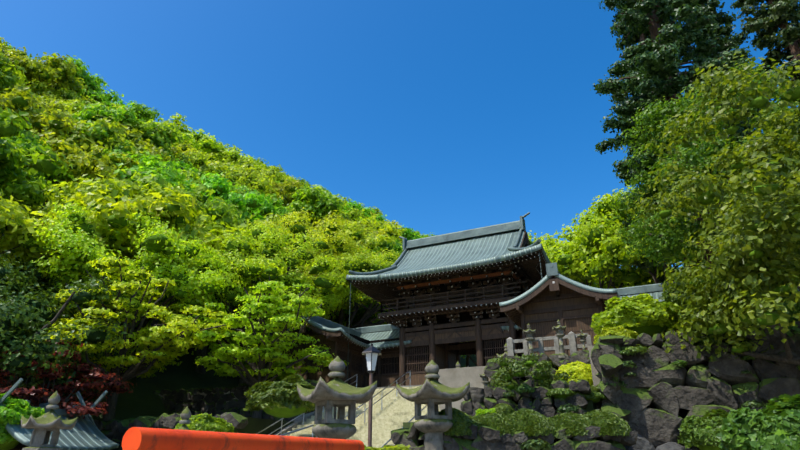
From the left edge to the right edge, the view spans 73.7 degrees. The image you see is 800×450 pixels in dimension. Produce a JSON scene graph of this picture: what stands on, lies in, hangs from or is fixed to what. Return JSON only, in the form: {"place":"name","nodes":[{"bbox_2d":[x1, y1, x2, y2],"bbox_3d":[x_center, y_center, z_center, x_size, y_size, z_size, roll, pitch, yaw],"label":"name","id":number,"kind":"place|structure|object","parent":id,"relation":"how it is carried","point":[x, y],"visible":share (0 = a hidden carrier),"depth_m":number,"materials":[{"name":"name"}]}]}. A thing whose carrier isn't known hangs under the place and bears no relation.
{"place":"outdoors","nodes":[
{"label":"outdoors","id":0,"kind":"place"},
{"bbox_2d":[0,196,476,420],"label":"hillside","id":1,"kind":"structure","parent":0,"point":[142,399],"depth_m":31.90,"materials":[{"name":"plant"}]},
{"bbox_2d":[0,48,47,123],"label":"hill tree","id":2,"kind":"object","parent":1,"relation":"on","point":[9,77],"visible":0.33,"depth_m":53.27,"materials":[{"name":"green plant"}]},
{"bbox_2d":[0,37,50,89],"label":"hill tree","id":3,"kind":"object","parent":1,"relation":"on","point":[13,55],"visible":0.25,"depth_m":76.83,"materials":[{"name":"green plant"}]},
{"bbox_2d":[0,188,63,277],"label":"hill tree","id":4,"kind":"object","parent":1,"relation":"on","point":[16,223],"visible":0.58,"depth_m":28.07,"materials":[{"name":"green plant"}]},
{"bbox_2d":[0,107,73,212],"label":"hill tree","id":5,"kind":"object","parent":1,"relation":"on","point":[17,184],"visible":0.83,"depth_m":35.80,"materials":[{"name":"green plant"}]},
{"bbox_2d":[0,85,74,150],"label":"hill tree","id":6,"kind":"object","parent":1,"relation":"on","point":[20,100],"visible":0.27,"depth_m":49.30,"materials":[{"name":"green plant"}]},
{"bbox_2d":[3,130,72,192],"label":"hill tree","id":7,"kind":"object","parent":1,"relation":"on","point":[32,144],"visible":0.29,"depth_m":42.81,"materials":[{"name":"green plant"}]},
{"bbox_2d":[22,78,66,101],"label":"hill tree","id":8,"kind":"object","parent":1,"relation":"on","point":[36,87],"visible":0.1,"depth_m":75.42,"materials":[{"name":"green plant"}]},
{"bbox_2d":[8,52,95,103],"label":"hill tree","id":9,"kind":"object","parent":1,"relation":"on","point":[55,70],"visible":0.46,"depth_m":79.02,"materials":[{"name":"green plant"}]},
{"bbox_2d":[0,254,122,336],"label":"dark broad tree","id":10,"kind":"object","parent":1,"relation":"on","point":[42,280],"visible":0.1,"depth_m":28.67,"materials":[{"name":"green plant"}]},
{"bbox_2d":[0,250,133,396],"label":"dark broad tree","id":11,"kind":"object","parent":1,"relation":"on","point":[14,316],"visible":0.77,"depth_m":21.79,"materials":[{"name":"green plant"}]},
{"bbox_2d":[15,132,139,189],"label":"hill tree","id":12,"kind":"object","parent":1,"relation":"on","point":[91,162],"visible":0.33,"depth_m":44.00,"materials":[{"name":"green plant"}]},
{"bbox_2d":[51,99,111,118],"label":"hill tree","id":13,"kind":"object","parent":1,"relation":"on","point":[76,107],"visible":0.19,"depth_m":67.49,"materials":[{"name":"green plant"}]},
{"bbox_2d":[63,55,123,104],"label":"hill tree","id":14,"kind":"object","parent":1,"relation":"on","point":[91,82],"visible":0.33,"depth_m":89.06,"materials":[{"name":"green plant"}]},
{"bbox_2d":[58,80,128,112],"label":"hill tree","id":15,"kind":"object","parent":1,"relation":"on","point":[98,97],"visible":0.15,"depth_m":85.67,"materials":[{"name":"green plant"}]},
{"bbox_2d":[30,108,161,178],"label":"hill tree","id":16,"kind":"object","parent":1,"relation":"on","point":[84,141],"visible":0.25,"depth_m":51.36,"materials":[{"name":"green plant"}]},
{"bbox_2d":[58,120,159,180],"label":"hill tree","id":17,"kind":"object","parent":1,"relation":"on","point":[99,134],"depth_m":51.34,"materials":[{"name":"green plant"}]},
{"bbox_2d":[72,102,153,150],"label":"hill tree","id":18,"kind":"object","parent":1,"relation":"on","point":[91,112],"visible":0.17,"depth_m":65.20,"materials":[{"name":"green plant"}]},
{"bbox_2d":[43,174,209,245],"bbox_3d":[-19.494,1.850,37.594,11.395,11.262,10.784,16,-28,-33],"label":"hill tree","id":19,"kind":"object","parent":1,"relation":"on","point":[115,186],"visible":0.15,"depth_m":36.74,"materials":[{"name":"green plant"}]},
{"bbox_2d":[38,178,227,311],"bbox_3d":[-17.565,2.622,33.927,12.192,12.592,11.202,-17,-29,35],"label":"hill tree","id":20,"kind":"object","parent":1,"relation":"on","point":[108,210],"visible":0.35,"depth_m":32.66,"materials":[{"name":"green plant"}]},
{"bbox_2d":[13,199,262,386],"bbox_3d":[-16.553,5.066,31.824,16.093,12.316,14.349,-1,-24,3],"label":"tree","id":21,"kind":"object","parent":1,"relation":"on","point":[77,252],"visible":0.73,"depth_m":28.58,"materials":[{"name":"green plant"}]},
{"bbox_2d":[119,101,162,122],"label":"hill tree","id":22,"kind":"object","parent":1,"relation":"on","point":[147,115],"visible":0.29,"depth_m":96.44,"materials":[{"name":"green plant"}]},
{"bbox_2d":[80,149,203,220],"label":"hill tree","id":23,"kind":"object","parent":1,"relation":"on","point":[150,166],"visible":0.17,"depth_m":46.45,"materials":[{"name":"green plant"}]},
{"bbox_2d":[116,124,174,161],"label":"hill tree","id":24,"kind":"object","parent":1,"relation":"on","point":[132,135],"visible":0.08,"depth_m":60.68,"materials":[{"name":"green plant"}]},
{"bbox_2d":[112,111,187,156],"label":"hill tree","id":25,"kind":"object","parent":1,"relation":"on","point":[160,135],"visible":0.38,"depth_m":69.56,"materials":[{"name":"green plant"}]},
{"bbox_2d":[111,165,248,230],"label":"hill tree","id":26,"kind":"object","parent":1,"relation":"on","point":[229,216],"visible":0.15,"depth_m":42.80,"materials":[{"name":"green plant"}]},
{"bbox_2d":[158,155,220,177],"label":"hill tree","id":27,"kind":"object","parent":1,"relation":"on","point":[184,166],"visible":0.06,"depth_m":65.63,"materials":[{"name":"green plant"}]},
{"bbox_2d":[164,151,229,176],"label":"hill tree","id":28,"kind":"object","parent":1,"relation":"on","point":[198,161],"visible":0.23,"depth_m":74.19,"materials":[{"name":"green plant"}]},
{"bbox_2d":[157,169,249,217],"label":"hill tree","id":29,"kind":"object","parent":1,"relation":"on","point":[194,176],"visible":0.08,"depth_m":54.90,"materials":[{"name":"green plant"}]},
{"bbox_2d":[187,128,229,159],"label":"hill tree","id":30,"kind":"object","parent":1,"relation":"on","point":[212,146],"visible":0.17,"depth_m":94.41,"materials":[{"name":"green plant"}]},
{"bbox_2d":[125,213,305,374],"bbox_3d":[-12.734,5.130,37.470,12.608,11.434,13.530,5,-24,-12],"label":"hill tree","id":31,"kind":"object","parent":1,"relation":"on","point":[216,230],"visible":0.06,"depth_m":35.95,"materials":[{"name":"green plant"}]},
{"bbox_2d":[177,173,269,222],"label":"hill tree","id":32,"kind":"object","parent":1,"relation":"on","point":[223,187],"visible":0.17,"depth_m":52.94,"materials":[{"name":"green plant"}]},
{"bbox_2d":[210,149,271,175],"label":"hill tree","id":33,"kind":"object","parent":1,"relation":"on","point":[234,156],"visible":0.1,"depth_m":93.70,"materials":[{"name":"green plant"}]},
{"bbox_2d":[206,161,282,198],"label":"hill tree","id":34,"kind":"object","parent":1,"relation":"on","point":[252,176],"visible":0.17,"depth_m":78.37,"materials":[{"name":"green plant"}]},
{"bbox_2d":[220,171,277,206],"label":"hill tree","id":35,"kind":"object","parent":1,"relation":"on","point":[260,185],"visible":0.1,"depth_m":74.53,"materials":[{"name":"green plant"}]},
{"bbox_2d":[223,158,279,183],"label":"hill tree","id":36,"kind":"object","parent":1,"relation":"on","point":[249,164],"visible":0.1,"depth_m":88.78,"materials":[{"name":"green plant"}]},
{"bbox_2d":[232,186,288,222],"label":"hill tree","id":37,"kind":"object","parent":1,"relation":"on","point":[281,211],"visible":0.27,"depth_m":64.64,"materials":[{"name":"green plant"}]},
{"bbox_2d":[258,180,301,206],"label":"hill tree","id":38,"kind":"object","parent":1,"relation":"on","point":[285,190],"visible":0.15,"depth_m":83.58,"materials":[{"name":"green plant"}]},
{"bbox_2d":[245,245,363,312],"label":"hill tree","id":39,"kind":"object","parent":1,"relation":"on","point":[353,288],"visible":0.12,"depth_m":41.00,"materials":[{"name":"green plant"}]},
{"bbox_2d":[286,183,348,226],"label":"hill tree","id":40,"kind":"object","parent":1,"relation":"on","point":[326,201],"visible":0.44,"depth_m":74.97,"materials":[{"name":"green plant"}]},
{"bbox_2d":[257,207,397,317],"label":"tree","id":41,"kind":"object","parent":1,"relation":"on","point":[330,238],"visible":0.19,"depth_m":41.88,"materials":[{"name":"green plant"}]},
{"bbox_2d":[292,248,399,327],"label":"tree","id":42,"kind":"object","parent":1,"relation":"on","point":[367,264],"visible":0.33,"depth_m":40.25,"materials":[{"name":"green plant"}]},
{"bbox_2d":[312,221,395,255],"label":"hill tree","id":43,"kind":"object","parent":1,"relation":"on","point":[368,243],"visible":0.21,"depth_m":65.31,"materials":[{"name":"green plant"}]},
{"bbox_2d":[342,200,386,226],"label":"hill tree","id":44,"kind":"object","parent":1,"relation":"on","point":[352,205],"visible":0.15,"depth_m":111.68,"materials":[{"name":"green plant"}]},
{"bbox_2d":[354,219,398,236],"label":"hill tree","id":45,"kind":"object","parent":1,"relation":"on","point":[370,226],"visible":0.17,"depth_m":84.20,"materials":[{"name":"green plant"}]},
{"bbox_2d":[270,320,369,387],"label":"wing","id":46,"kind":"structure","parent":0,"point":[333,339],"depth_m":30.50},
{"bbox_2d":[286,328,368,386],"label":"wing panels","id":47,"kind":"object","parent":46,"relation":"attached to","point":[323,373],"visible":0.04,"depth_m":30.28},
{"bbox_2d":[287,317,380,351],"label":"wing roof","id":48,"kind":"structure","parent":46,"relation":"attached to","point":[329,329],"depth_m":29.83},
{"bbox_2d":[301,315,362,336],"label":"roof","id":49,"kind":"structure","parent":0,"point":[323,321],"depth_m":32.65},
{"bbox_2d":[350,324,399,332],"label":"roof","id":50,"kind":"structure","parent":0,"point":[378,328],"depth_m":35.39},
{"bbox_2d":[159,346,601,411],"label":"terrace","id":51,"kind":"structure","parent":0,"point":[455,377],"depth_m":21.13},
{"bbox_2d":[153,379,317,420],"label":"stone wall","id":52,"kind":"structure","parent":51,"relation":"on","point":[219,397],"depth_m":28.34,"materials":[{"name":"black"}]},
{"bbox_2d":[146,220,349,385],"bbox_3d":[-9.871,5.792,35.274,13.632,11.700,15.288,9,-25,-19],"label":"tree","id":53,"kind":"object","parent":51,"relation":"on","point":[266,265],"visible":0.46,"depth_m":33.89,"materials":[{"name":"green plant"}]},
{"bbox_2d":[184,277,348,418],"bbox_3d":[-6.557,6.671,27.598,8.776,7.420,9.910,15,-28,-31],"label":"maple tree","id":54,"kind":"object","parent":51,"relation":"on","point":[262,357],"visible":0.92,"depth_m":26.07,"materials":[{"name":"green plant"}]},
{"bbox_2d":[376,385,420,388],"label":"stone step","id":55,"kind":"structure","parent":51,"relation":"on","point":[395,386],"depth_m":29.45,"materials":[{"name":"stone"}]},
{"bbox_2d":[279,338,417,386],"bbox_3d":[-2.923,9.255,35.225,10.610,3.966,5.525,-11,-26,24],"label":"corridor","id":56,"kind":"object","parent":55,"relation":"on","point":[387,351],"depth_m":32.27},
{"bbox_2d":[281,329,412,354],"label":"roof","id":57,"kind":"structure","parent":56,"relation":"attached to","point":[381,335],"depth_m":33.90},
{"bbox_2d":[373,351,398,386],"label":"corridor panels","id":58,"kind":"object","parent":56,"relation":"attached to","point":[386,381],"depth_m":31.89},
{"bbox_2d":[351,230,546,385],"bbox_3d":[3.993,5.226,32.544,11.396,9.014,8.796,-11,-26,24],"label":"wooden gate","id":59,"kind":"object","parent":55,"relation":"on","point":[514,288],"visible":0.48,"depth_m":30.64,"materials":[{"name":"wood"}]},
{"bbox_2d":[346,228,550,306],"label":"gate roof","id":60,"kind":"structure","parent":59,"relation":"attached to","point":[463,254],"depth_m":31.76,"materials":[{"name":"tile"}]},
{"bbox_2d":[352,252,544,325],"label":"white gate caps","id":61,"kind":"object","parent":59,"relation":"attached to","point":[452,286],"visible":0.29,"depth_m":30.32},
{"bbox_2d":[405,267,514,371],"bbox_3d":[3.993,5.843,32.276,6.500,6.130,3.900,-11,-26,24],"label":"dark gate interior","id":62,"kind":"object","parent":59,"relation":"attached to","point":[463,284],"visible":0.19,"depth_m":31.09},
{"bbox_2d":[405,292,517,385],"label":"gate panels","id":63,"kind":"object","parent":59,"relation":"attached to","point":[418,379],"depth_m":30.56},
{"bbox_2d":[397,271,528,290],"bbox_3d":[3.993,4.022,33.068,7.080,0.300,4.580,-11,-26,24],"label":"red gate band","id":64,"kind":"object","parent":59,"relation":"attached to","point":[461,278],"visible":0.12,"depth_m":31.02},
{"bbox_2d":[484,350,590,388],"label":"stone wall","id":65,"kind":"structure","parent":51,"relation":"on","point":[492,367],"depth_m":19.47,"materials":[{"name":"black"}]},
{"bbox_2d":[552,320,569,357],"bbox_3d":[5.943,4.211,19.745,0.534,1.462,0.518,-1,-24,3],"label":"stone lantern","id":66,"kind":"object","parent":65,"relation":"on","point":[559,329],"visible":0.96,"depth_m":19.69,"materials":[{"name":"stone"}]},
{"bbox_2d":[506,331,591,357],"bbox_3d":[5.754,4.764,20.622,3.206,1.148,0.300,-11,-26,24],"label":"stone fence","id":67,"kind":"object","parent":51,"relation":"on","point":[572,346],"visible":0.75,"depth_m":20.63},
{"bbox_2d":[500,276,616,353],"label":"wing","id":68,"kind":"structure","parent":51,"relation":"on","point":[520,321],"depth_m":24.37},
{"bbox_2d":[499,273,618,327],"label":"wing roof","id":69,"kind":"structure","parent":68,"relation":"attached to","point":[543,281],"depth_m":24.47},
{"bbox_2d":[523,284,598,356],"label":"wing panels","id":70,"kind":"object","parent":68,"relation":"attached to","point":[561,302],"visible":0.17,"depth_m":24.42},
{"bbox_2d":[555,361,592,385],"bbox_3d":[6.118,5.230,18.274,1.679,1.120,1.613,-11,-26,24],"label":"round bush","id":71,"kind":"object","parent":51,"relation":"on","point":[579,370],"visible":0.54,"depth_m":17.78,"materials":[{"name":"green plant"}]},
{"bbox_2d":[501,328,695,356],"bbox_3d":[16.643,5.170,26.519,22.210,4.509,5.546,-11,-26,24],"label":"corridor","id":72,"kind":"object","parent":51,"relation":"on","point":[518,332],"depth_m":29.04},
{"bbox_2d":[617,282,675,295],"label":"roof","id":73,"kind":"structure","parent":72,"relation":"on","point":[639,289],"depth_m":29.00,"materials":[{"name":"grey metal"}]},
{"bbox_2d":[534,191,683,288],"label":"broad tree","id":74,"kind":"object","parent":51,"relation":"on","point":[595,272],"visible":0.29,"depth_m":43.96,"materials":[{"name":"green plant"}]},
{"bbox_2d":[593,325,638,343],"bbox_3d":[7.043,3.736,17.430,1.446,0.785,1.520,-11,-26,24],"label":"wall top bush","id":75,"kind":"object","parent":51,"relation":"on","point":[621,330],"visible":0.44,"depth_m":17.04,"materials":[{"name":"green plant"}]},
{"bbox_2d":[547,184,705,288],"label":"broad tree","id":76,"kind":"object","parent":51,"relation":"on","point":[616,257],"visible":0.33,"depth_m":40.57,"materials":[{"name":"green plant"}]},
{"bbox_2d":[590,293,681,338],"bbox_3d":[8.087,3.274,18.422,3.013,1.491,3.166,-11,-26,24],"label":"wall top bush","id":77,"kind":"object","parent":51,"relation":"on","point":[646,313],"visible":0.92,"depth_m":17.51,"materials":[{"name":"green plant"}]},
{"bbox_2d":[608,3,701,284],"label":"cedar tree","id":78,"kind":"object","parent":51,"relation":"on","point":[623,94],"visible":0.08,"depth_m":43.71,"materials":[{"name":"green plant"}]},
{"bbox_2d":[590,0,750,268],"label":"cedar tree","id":79,"kind":"object","parent":51,"relation":"on","point":[654,64],"visible":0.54,"depth_m":30.12,"materials":[{"name":"green plant"}]},
{"bbox_2d":[659,282,704,329],"bbox_3d":[10.702,2.657,18.505,3.411,2.118,3.409,13,-27,-27],"label":"wall top bush","id":80,"kind":"object","parent":51,"relation":"on","point":[668,298],"visible":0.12,"depth_m":18.14,"materials":[{"name":"green plant"}]},
{"bbox_2d":[605,58,799,266],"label":"broad tree","id":81,"kind":"object","parent":51,"relation":"on","point":[666,237],"visible":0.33,"depth_m":25.27,"materials":[{"name":"green plant"}]},
{"bbox_2d":[679,0,799,274],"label":"cedar tree","id":82,"kind":"object","parent":51,"relation":"on","point":[720,34],"visible":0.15,"depth_m":37.46,"materials":[{"name":"green plant"}]},
{"bbox_2d":[705,291,799,337],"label":"wall top bush","id":83,"kind":"object","parent":51,"relation":"on","point":[792,319],"visible":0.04,"depth_m":15.39,"materials":[{"name":"green plant"}]},
{"bbox_2d":[730,0,799,200],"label":"cedar tree","id":84,"kind":"object","parent":51,"relation":"on","point":[764,23],"visible":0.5,"depth_m":33.42,"materials":[{"name":"green plant"}]},
{"bbox_2d":[0,0,799,268],"label":"sky","id":85,"kind":"structure","parent":0,"point":[440,117],"materials":[{"name":"blue"}]},
{"bbox_2d":[349,212,540,274],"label":"roof ridge","id":86,"kind":"structure","parent":0,"point":[519,225],"depth_m":33.77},
{"label":"ground","id":87,"kind":"structure","parent":0,"visible":0},
{"bbox_2d":[21,391,77,449],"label":"stone lantern","id":88,"kind":"object","parent":87,"relation":"on","point":[44,426],"visible":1,"depth_m":13.19,"materials":[{"name":"stone"}]},
{"bbox_2d":[0,378,107,426],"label":"roof finial","id":89,"kind":"object","parent":87,"relation":"on","point":[41,405],"visible":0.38,"depth_m":18.86,"materials":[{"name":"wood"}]},
{"bbox_2d":[5,415,118,449],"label":"tiled roof","id":90,"kind":"structure","parent":89,"relation":"attached to","point":[85,434],"depth_m":18.27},
{"bbox_2d":[104,416,293,449],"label":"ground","id":91,"kind":"structure","parent":87,"relation":"on","point":[255,425],"depth_m":22.44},
{"bbox_2d":[0,393,44,449],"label":"bush","id":92,"kind":"object","parent":91,"relation":"on","point":[14,410],"visible":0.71,"depth_m":16.84,"materials":[{"name":"green plant"}]},
{"bbox_2d":[34,256,236,420],"bbox_3d":[-13.256,5.530,24.976,9.910,7.420,8.776,-1,-24,2],"label":"maple tree","id":93,"kind":"object","parent":91,"relation":"on","point":[163,345],"visible":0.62,"depth_m":24.54,"materials":[{"name":"green plant"}]},
{"bbox_2d":[94,412,247,449],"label":"rock bank wall","id":94,"kind":"structure","parent":91,"relation":"attached to","point":[115,430],"depth_m":22.55,"materials":[{"name":"black"}]},
{"bbox_2d":[174,413,234,432],"bbox_3d":[-5.701,6.042,15.457,1.929,1.098,2.026,-11,-26,24],"label":"bush","id":95,"kind":"object","parent":91,"relation":"on","point":[204,422],"visible":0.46,"depth_m":14.98,"materials":[{"name":"green plant"}]},
{"bbox_2d":[244,374,315,417],"bbox_3d":[-4.683,6.887,21.509,3.058,1.695,3.057,13,-27,-27],"label":"bush","id":96,"kind":"object","parent":91,"relation":"on","point":[280,399],"visible":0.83,"depth_m":20.74,"materials":[{"name":"green plant"}]},
{"bbox_2d":[122,427,364,449],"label":"bridge railing","id":97,"kind":"object","parent":87,"relation":"on","point":[139,438],"visible":1,"depth_m":3.96,"materials":[{"name":"wood"}]},
{"bbox_2d":[297,356,376,438],"bbox_3d":[-1.310,4.517,10.435,1.590,3.872,1.590,13,-27,-28],"label":"stone lantern","id":98,"kind":"object","parent":87,"relation":"on","point":[338,392],"visible":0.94,"depth_m":10.54,"materials":[{"name":"stone"}]},
{"bbox_2d":[273,386,438,447],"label":"stairs","id":99,"kind":"structure","parent":87,"relation":"on","point":[395,413],"depth_m":23.40,"materials":[{"name":"stone"}]},
{"bbox_2d":[362,343,380,446],"bbox_3d":[-0.767,5.400,13.584,0.600,4.765,0.520,-11,-26,24],"label":"lamp post","id":100,"kind":"object","parent":87,"relation":"on","point":[371,353],"visible":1,"depth_m":14.18,"materials":[{"name":"black metal"}]},
{"bbox_2d":[391,423,462,449],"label":"rock","id":101,"kind":"object","parent":87,"relation":"on","point":[412,436],"visible":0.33,"depth_m":13.75,"materials":[{"name":"black"}]},
{"bbox_2d":[396,360,469,449],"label":"stone lantern","id":102,"kind":"object","parent":87,"relation":"on","point":[432,393],"visible":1,"depth_m":13.35,"materials":[{"name":"stone"}]},
{"bbox_2d":[403,391,596,427],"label":"garden terraces","id":103,"kind":"object","parent":87,"relation":"on","point":[591,405],"visible":0.07,"depth_m":15.88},
{"bbox_2d":[460,379,590,417],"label":"stone wall","id":104,"kind":"structure","parent":103,"relation":"on","point":[539,400],"depth_m":16.17,"materials":[{"name":"black"}]},
{"bbox_2d":[488,353,571,389],"bbox_3d":[4.018,5.516,16.931,2.512,2.787,2.345,12,-26,-26],"label":"shrub","id":105,"kind":"object","parent":103,"relation":"on","point":[541,376],"visible":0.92,"depth_m":16.66,"materials":[{"name":"green plant"}]},
{"bbox_2d":[443,424,637,449],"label":"shrub","id":106,"kind":"object","parent":87,"relation":"on","point":[487,438],"visible":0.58,"depth_m":13.60,"materials":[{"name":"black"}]},
{"bbox_2d":[439,408,631,438],"bbox_3d":[3.502,5.371,14.455,5.143,0.813,1.988,2,-24,-5],"label":"hedge","id":107,"kind":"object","parent":106,"relation":"on","point":[530,422],"depth_m":13.84,"materials":[{"name":"green plant"}]},
{"bbox_2d":[591,321,799,449],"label":"rock wall","id":108,"kind":"structure","parent":87,"relation":"on","point":[662,397],"depth_m":15.25,"materials":[{"name":"black"}]},
{"bbox_2d":[598,336,630,418],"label":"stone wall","id":109,"kind":"structure","parent":108,"relation":"attached to","point":[610,358],"depth_m":15.70,"materials":[{"name":"black"}]},
{"bbox_2d":[677,408,728,449],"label":"bush","id":110,"kind":"object","parent":108,"relation":"attached to","point":[702,432],"visible":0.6,"depth_m":14.11,"materials":[{"name":"green plant"}]},
{"bbox_2d":[624,51,799,366],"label":"broad tree","id":111,"kind":"object","parent":87,"relation":"on","point":[755,267],"visible":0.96,"depth_m":14.75,"materials":[{"name":"green plant"}]},
{"bbox_2d":[716,394,799,449],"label":"bush","id":112,"kind":"object","parent":87,"relation":"on","point":[772,425],"visible":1,"depth_m":9.62,"materials":[{"name":"green plant"}]},
{"bbox_3d":[-13.066,9.367,18.890,11.365,2.114,1.205,-11,-26,24],"label":"rock wall","id":113,"kind":"object","parent":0,"visible":0},
{"bbox_2d":[0,338,136,418],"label":"red maple tree","id":114,"kind":"object","parent":113,"relation":"on","point":[38,396],"visible":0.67,"depth_m":20.97,"materials":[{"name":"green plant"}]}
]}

